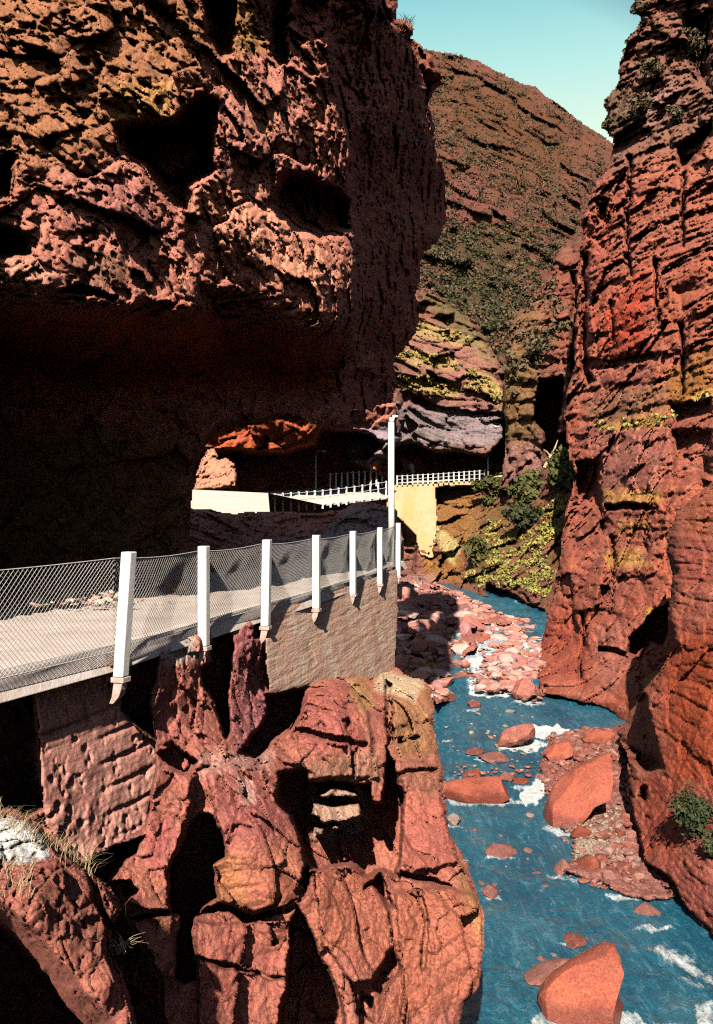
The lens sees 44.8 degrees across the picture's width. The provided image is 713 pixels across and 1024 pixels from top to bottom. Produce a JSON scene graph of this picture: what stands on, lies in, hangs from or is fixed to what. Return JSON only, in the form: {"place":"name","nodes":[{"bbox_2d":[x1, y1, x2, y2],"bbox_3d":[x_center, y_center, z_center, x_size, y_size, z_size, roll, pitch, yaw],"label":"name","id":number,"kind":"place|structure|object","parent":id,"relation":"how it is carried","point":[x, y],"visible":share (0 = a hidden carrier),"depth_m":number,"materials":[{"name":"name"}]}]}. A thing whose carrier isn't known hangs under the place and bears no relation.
{"place":"outdoors","nodes":[
{"label":"outdoors","id":0,"kind":"place"},
{"bbox_2d":[0,797,110,897],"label":"dry grass","id":1,"kind":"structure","parent":0,"point":[51,842],"depth_m":6.07,"materials":[{"name":"plant"}]},
{"bbox_2d":[0,561,386,678],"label":"road","id":2,"kind":"structure","parent":0,"point":[213,586],"depth_m":13.06,"materials":[{"name":"beige concrete"}]},
{"bbox_2d":[10,584,169,608],"bbox_3d":[-4.962,1.446,14.584,3.535,0.196,2.328,0,0,41],"label":"road rubble","id":3,"kind":"object","parent":2,"relation":"on","point":[73,597],"visible":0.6,"depth_m":14.14,"materials":[{"name":"beige stone"}]},
{"bbox_2d":[0,560,406,702],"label":"kerb","id":4,"kind":"structure","parent":2,"relation":"on","point":[29,683],"depth_m":9.98,"materials":[{"name":"concrete"}]},
{"bbox_2d":[0,523,401,703],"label":"wire fence","id":5,"kind":"object","parent":4,"relation":"on","point":[120,679],"visible":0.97,"depth_m":11.50,"materials":[{"name":"metal"}]},
{"bbox_2d":[387,415,397,566],"bbox_3d":[1.019,-0.604,24.700,0.332,4.347,0.312,0,0,0],"label":"pole","id":6,"kind":"object","parent":4,"relation":"on","point":[391,510],"visible":0.71,"depth_m":24.63,"materials":[{"name":"metal"}]},
{"bbox_2d":[0,0,447,610],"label":"overhanging cliff","id":7,"kind":"structure","parent":0,"point":[216,216],"depth_m":16.06,"materials":[{"name":"brown stone"}]},
{"bbox_2d":[0,621,484,1023],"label":"river cliff","id":8,"kind":"structure","parent":0,"point":[291,856],"depth_m":11.93,"materials":[{"name":"red stone"}]},
{"bbox_2d":[0,808,136,1023],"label":"rock ledge","id":9,"kind":"object","parent":8,"relation":"on","point":[58,965],"visible":0.98,"depth_m":6.05,"materials":[{"name":"red stone"}]},
{"bbox_2d":[109,933,144,954],"bbox_3d":[-1.730,3.253,6.444,0.366,0.158,0.239,0,0,0],"label":"plant","id":10,"kind":"object","parent":9,"relation":"on","point":[122,948],"visible":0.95,"depth_m":6.50,"materials":[{"name":"green plant"}]},
{"bbox_2d":[34,665,155,862],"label":"retaining wall","id":11,"kind":"structure","parent":8,"relation":"on","point":[97,759],"depth_m":9.32,"materials":[{"name":"brown stone"}]},
{"bbox_2d":[265,569,397,691],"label":"retaining wall","id":12,"kind":"structure","parent":8,"relation":"on","point":[342,636],"depth_m":17.29,"materials":[{"name":"stone"}]},
{"bbox_2d":[191,484,395,513],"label":"road","id":13,"kind":"structure","parent":0,"point":[232,502],"depth_m":48.88,"materials":[{"name":"white concrete"}]},
{"bbox_2d":[194,449,236,489],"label":"rock outcrop","id":14,"kind":"object","parent":13,"relation":"on","point":[214,472],"visible":0.98,"depth_m":51.11,"materials":[{"name":"stone"}]},
{"bbox_2d":[315,450,325,494],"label":"street lamp","id":15,"kind":"object","parent":13,"relation":"on","point":[316,469],"visible":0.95,"depth_m":63.96,"materials":[{"name":"grey metal"}]},
{"bbox_2d":[274,481,386,511],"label":"road fence","id":16,"kind":"object","parent":13,"relation":"on","point":[322,497],"visible":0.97,"depth_m":59.08,"materials":[{"name":"white metal"}]},
{"bbox_2d":[329,470,382,489],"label":"road fence","id":17,"kind":"object","parent":13,"relation":"on","point":[353,472],"visible":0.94,"depth_m":68.27,"materials":[{"name":"white metal"}]},
{"bbox_2d":[189,502,403,574],"bbox_3d":[-2.265,1.086,27.847,7.904,2.960,17.204,0,0,0],"label":"rock bank","id":18,"kind":"object","parent":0,"point":[213,529],"visible":0.45,"depth_m":28.06,"materials":[{"name":"brown stone"}]},
{"bbox_2d":[192,403,401,512],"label":"cliff","id":19,"kind":"structure","parent":0,"point":[277,455],"depth_m":68.20,"materials":[{"name":"brown stone"}]},
{"bbox_2d":[382,0,441,138],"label":"cliff","id":20,"kind":"structure","parent":0,"point":[431,73],"depth_m":37.20,"materials":[{"name":"brown stone"}]},
{"bbox_2d":[397,13,415,31],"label":"grass","id":21,"kind":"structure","parent":20,"relation":"on","point":[406,23],"depth_m":35.62,"materials":[{"name":"beige plant"}]},
{"bbox_2d":[387,287,504,483],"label":"cliff","id":22,"kind":"structure","parent":0,"point":[450,432],"depth_m":123.25,"materials":[{"name":"brown stone"}]},
{"bbox_2d":[409,462,414,474],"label":"marker stone","id":23,"kind":"object","parent":22,"relation":"on","point":[411,465],"visible":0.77,"depth_m":126.71,"materials":[{"name":"stone"}]},
{"bbox_2d":[396,318,502,404],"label":"grass","id":24,"kind":"structure","parent":22,"relation":"on","point":[426,360],"depth_m":122.08,"materials":[{"name":"yellow plant"}]},
{"bbox_2d":[487,426,498,475],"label":"street lamp","id":25,"kind":"object","parent":22,"relation":"on","point":[488,455],"visible":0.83,"depth_m":119.39,"materials":[{"name":"grey metal"}]},
{"bbox_2d":[394,474,502,483],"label":"road","id":26,"kind":"structure","parent":0,"point":[451,479],"depth_m":124.80,"materials":[{"name":"beige concrete"}]},
{"bbox_2d":[395,582,513,703],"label":"river bank","id":27,"kind":"structure","parent":0,"point":[472,639],"depth_m":62.63,"materials":[{"name":"red stone"}]},
{"bbox_2d":[452,672,468,677],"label":"boulder","id":28,"kind":"object","parent":27,"relation":"on","point":[461,674],"visible":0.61,"depth_m":48.61,"materials":[{"name":"stone"}]},
{"bbox_2d":[395,581,649,956],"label":"river stones","id":29,"kind":"object","parent":27,"relation":"on","point":[434,628],"visible":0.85,"depth_m":49.76,"materials":[{"name":"stone"}]},
{"bbox_2d":[383,467,572,614],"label":"hillside","id":30,"kind":"structure","parent":0,"point":[462,514],"depth_m":110.71,"materials":[{"name":"brown stone"}]},
{"bbox_2d":[387,480,482,556],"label":"retaining wall","id":31,"kind":"structure","parent":30,"relation":"on","point":[415,506],"depth_m":118.10,"materials":[{"name":"yellow concrete"}]},
{"bbox_2d":[396,470,484,485],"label":"road fence","id":32,"kind":"object","parent":31,"relation":"on","point":[433,477],"visible":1,"depth_m":118.84,"materials":[{"name":"white metal"}]},
{"bbox_2d":[457,531,492,566],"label":"bush","id":33,"kind":"object","parent":30,"relation":"on","point":[476,547],"visible":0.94,"depth_m":102.46,"materials":[{"name":"green plant"}]},
{"bbox_2d":[470,472,506,506],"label":"bush","id":34,"kind":"object","parent":30,"relation":"on","point":[492,496],"visible":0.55,"depth_m":116.03,"materials":[{"name":"green plant"}]},
{"bbox_2d":[464,493,567,596],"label":"grass","id":35,"kind":"structure","parent":30,"relation":"on","point":[530,562],"depth_m":92.90,"materials":[{"name":"yellow plant"}]},
{"bbox_2d":[498,501,547,528],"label":"bush","id":36,"kind":"object","parent":30,"relation":"on","point":[522,515],"visible":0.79,"depth_m":97.82,"materials":[{"name":"green plant"}]},
{"bbox_2d":[503,466,545,504],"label":"bush","id":37,"kind":"object","parent":30,"relation":"on","point":[526,488],"visible":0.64,"depth_m":101.60,"materials":[{"name":"green plant"}]},
{"bbox_2d":[543,440,557,467],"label":"dead branch","id":38,"kind":"object","parent":30,"relation":"on","point":[546,463],"visible":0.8,"depth_m":103.42,"materials":[{"name":"beige wood"}]},
{"bbox_2d":[545,444,575,492],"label":"bush","id":39,"kind":"object","parent":30,"relation":"on","point":[560,469],"visible":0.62,"depth_m":94.12,"materials":[{"name":"green plant"}]},
{"bbox_2d":[387,49,613,483],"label":"hillside","id":40,"kind":"structure","parent":0,"point":[586,140],"depth_m":356.29,"materials":[{"name":"brown stone"}]},
{"bbox_2d":[417,49,605,381],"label":"scrub","id":41,"kind":"object","parent":40,"relation":"on","point":[530,210],"visible":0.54,"depth_m":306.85,"materials":[{"name":"green plant"}]},
{"bbox_2d":[491,629,536,678],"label":"river bank","id":42,"kind":"structure","parent":0,"point":[506,647],"depth_m":58.17,"materials":[{"name":"stone"}]},
{"bbox_2d":[396,0,640,143],"label":"sky","id":43,"kind":"structure","parent":0,"point":[570,50],"materials":[{"name":"blue"}]},
{"bbox_2d":[500,225,583,489],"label":"cliff","id":44,"kind":"structure","parent":0,"point":[533,413],"depth_m":112.71,"materials":[{"name":"brown stone"}]},
{"bbox_2d":[499,275,573,396],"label":"scrub","id":45,"kind":"object","parent":44,"relation":"on","point":[536,344],"visible":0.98,"depth_m":111.78,"materials":[{"name":"green plant"}]},
{"bbox_2d":[432,583,712,1023],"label":"river","id":46,"kind":"structure","parent":0,"point":[666,956],"depth_m":21.21,"materials":[{"name":"liquid"}]},
{"bbox_2d":[447,813,460,825],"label":"boulder","id":47,"kind":"object","parent":46,"relation":"in","point":[453,819],"visible":0.99,"depth_m":26.28,"materials":[{"name":"stone"}]},
{"bbox_2d":[463,768,481,777],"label":"boulder","id":48,"kind":"object","parent":46,"relation":"in","point":[477,772],"visible":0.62,"depth_m":31.01,"materials":[{"name":"stone"}]},
{"bbox_2d":[466,699,480,707],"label":"boulder","id":49,"kind":"object","parent":46,"relation":"in","point":[472,703],"visible":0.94,"depth_m":41.88,"materials":[{"name":"stone"}]},
{"bbox_2d":[465,747,483,755],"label":"boulder","id":50,"kind":"object","parent":46,"relation":"in","point":[475,751],"visible":0.98,"depth_m":33.81,"materials":[{"name":"red stone"}]},
{"bbox_2d":[443,776,509,803],"bbox_3d":[3.931,9.288,28.836,2.339,0.839,1.529,0,0,0],"label":"boulder","id":51,"kind":"object","parent":46,"relation":"in","point":[487,790],"visible":0.86,"depth_m":28.36,"materials":[{"name":"red stone"}]},
{"bbox_2d":[478,636,489,640],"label":"boulder","id":52,"kind":"object","parent":46,"relation":"in","point":[486,638],"visible":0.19,"depth_m":60.97,"materials":[{"name":"stone"}]},
{"bbox_2d":[482,884,497,898],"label":"boulder","id":53,"kind":"object","parent":46,"relation":"in","point":[489,891],"visible":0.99,"depth_m":21.43,"materials":[{"name":"red stone"}]},
{"bbox_2d":[478,751,509,762],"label":"boulder","id":54,"kind":"object","parent":46,"relation":"in","point":[494,756],"visible":1,"depth_m":32.92,"materials":[{"name":"red stone"}]},
{"bbox_2d":[485,843,517,858],"bbox_3d":[4.008,9.476,24.137,0.804,0.265,0.906,0,0,40],"label":"boulder","id":55,"kind":"object","parent":46,"relation":"in","point":[505,851],"visible":0.99,"depth_m":24.00,"materials":[{"name":"red stone"}]},
{"bbox_2d":[499,771,514,781],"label":"boulder","id":56,"kind":"object","parent":46,"relation":"in","point":[506,776],"visible":0.98,"depth_m":30.57,"materials":[{"name":"stone"}]},
{"bbox_2d":[496,723,535,746],"bbox_3d":[6.486,9.089,35.198,1.630,0.898,1.388,0,0,0],"label":"boulder","id":57,"kind":"object","parent":46,"relation":"in","point":[518,735],"visible":1,"depth_m":34.85,"materials":[{"name":"stone"}]},
{"bbox_2d":[512,777,528,783],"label":"boulder","id":58,"kind":"object","parent":46,"relation":"in","point":[519,780],"visible":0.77,"depth_m":30.40,"materials":[{"name":"red stone"}]},
{"bbox_2d":[511,677,541,701],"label":"boulder","id":59,"kind":"object","parent":46,"relation":"in","point":[526,688],"visible":0.94,"depth_m":43.51,"materials":[{"name":"stone"}]},
{"bbox_2d":[537,955,545,961],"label":"boulder","id":60,"kind":"object","parent":46,"relation":"in","point":[540,958],"visible":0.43,"depth_m":18.31,"materials":[{"name":"stone"}]},
{"bbox_2d":[524,958,569,986],"bbox_3d":[3.975,9.365,17.548,1.129,0.405,0.943,0,0,0],"label":"boulder","id":61,"kind":"object","parent":46,"relation":"in","point":[538,974],"visible":0.42,"depth_m":17.58,"materials":[{"name":"stone"}]},
{"bbox_2d":[554,859,570,874],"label":"boulder","id":62,"kind":"object","parent":46,"relation":"in","point":[561,865],"visible":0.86,"depth_m":22.77,"materials":[{"name":"red stone"}]},
{"bbox_2d":[563,932,586,948],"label":"boulder","id":63,"kind":"object","parent":46,"relation":"in","point":[572,940],"visible":1,"depth_m":19.02,"materials":[{"name":"red stone"}]},
{"bbox_2d":[537,942,623,1023],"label":"boulder","id":64,"kind":"object","parent":46,"relation":"in","point":[583,987],"visible":1,"depth_m":16.14,"materials":[{"name":"red stone"}]},
{"bbox_2d":[570,825,591,838],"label":"boulder","id":65,"kind":"object","parent":46,"relation":"in","point":[579,831],"visible":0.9,"depth_m":24.91,"materials":[{"name":"red stone"}]},
{"bbox_2d":[633,902,660,915],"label":"boulder","id":66,"kind":"object","parent":46,"relation":"in","point":[645,908],"visible":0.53,"depth_m":20.51,"materials":[{"name":"red stone"}]},
{"bbox_2d":[539,723,676,900],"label":"gravel bank","id":67,"kind":"structure","parent":0,"point":[657,885],"depth_m":25.47,"materials":[{"name":"red gravel"}]},
{"bbox_2d":[543,740,574,764],"bbox_3d":[7.635,9.112,32.624,1.119,0.950,1.326,0,0,0],"label":"boulder","id":68,"kind":"object","parent":67,"relation":"on","point":[562,750],"visible":0.88,"depth_m":32.37,"materials":[{"name":"stone"}]},
{"bbox_2d":[543,752,612,827],"bbox_3d":[6.950,8.767,26.959,2.307,2.306,2.458,0,0,0],"label":"boulder","id":69,"kind":"object","parent":67,"relation":"on","point":[579,793],"visible":0.95,"depth_m":26.41,"materials":[{"name":"red stone"}]},
{"bbox_2d":[574,854,600,869],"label":"boulder","id":70,"kind":"object","parent":67,"relation":"on","point":[588,861],"visible":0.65,"depth_m":22.77,"materials":[{"name":"red stone"}]},
{"bbox_2d":[581,729,614,745],"bbox_3d":[9.845,9.263,35.200,1.300,0.678,1.157,0,0,29],"label":"boulder","id":71,"kind":"object","parent":67,"relation":"on","point":[597,737],"visible":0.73,"depth_m":34.95,"materials":[{"name":"red stone"}]},
{"bbox_2d":[615,829,624,836],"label":"boulder","id":72,"kind":"object","parent":67,"relation":"on","point":[617,831],"visible":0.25,"depth_m":24.98,"materials":[{"name":"red stone"}]},
{"bbox_2d":[537,0,712,720],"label":"cliff","id":73,"kind":"structure","parent":0,"point":[643,342],"depth_m":66.97,"materials":[{"name":"red stone"}]},
{"bbox_2d":[604,96,609,104],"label":"shrub","id":74,"kind":"object","parent":73,"relation":"on","point":[606,99],"visible":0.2,"depth_m":100.63,"materials":[{"name":"green plant"}]},
{"bbox_2d":[601,117,614,130],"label":"shrub","id":75,"kind":"object","parent":73,"relation":"on","point":[605,124],"visible":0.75,"depth_m":97.23,"materials":[{"name":"green plant"}]},
{"bbox_2d":[621,37,632,53],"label":"shrub","id":76,"kind":"object","parent":73,"relation":"on","point":[626,42],"visible":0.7,"depth_m":97.76,"materials":[{"name":"green plant"}]},
{"bbox_2d":[623,90,653,121],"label":"shrub","id":77,"kind":"object","parent":73,"relation":"on","point":[639,101],"visible":1,"depth_m":91.09,"materials":[{"name":"green plant"}]},
{"bbox_2d":[629,0,648,14],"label":"shrub","id":78,"kind":"object","parent":73,"relation":"on","point":[637,7],"visible":1,"depth_m":94.69,"materials":[{"name":"green plant"}]},
{"bbox_2d":[593,391,711,429],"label":"grass","id":79,"kind":"structure","parent":73,"relation":"on","point":[706,394],"depth_m":58.37,"materials":[{"name":"yellow plant"}]},
{"bbox_2d":[639,56,665,78],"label":"shrub","id":80,"kind":"object","parent":73,"relation":"on","point":[650,67],"visible":1,"depth_m":93.12,"materials":[{"name":"green plant"}]},
{"bbox_2d":[665,104,684,124],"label":"shrub","id":81,"kind":"object","parent":73,"relation":"on","point":[677,113],"visible":1,"depth_m":88.33,"materials":[{"name":"green plant"}]},
{"bbox_2d":[679,27,706,55],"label":"shrub","id":82,"kind":"object","parent":73,"relation":"on","point":[695,41],"visible":0.98,"depth_m":92.80,"materials":[{"name":"green plant"}]},
{"bbox_2d":[617,481,712,934],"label":"cliff","id":83,"kind":"structure","parent":0,"point":[665,733],"depth_m":25.69,"materials":[{"name":"red stone"}]},
{"bbox_2d":[667,781,712,839],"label":"shrub","id":84,"kind":"object","parent":83,"relation":"on","point":[692,813],"visible":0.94,"depth_m":20.64,"materials":[{"name":"green plant"}]},
{"bbox_2d":[699,829,712,857],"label":"shrub","id":85,"kind":"object","parent":83,"relation":"on","point":[707,843],"visible":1,"depth_m":19.78,"materials":[{"name":"green plant"}]}
]}

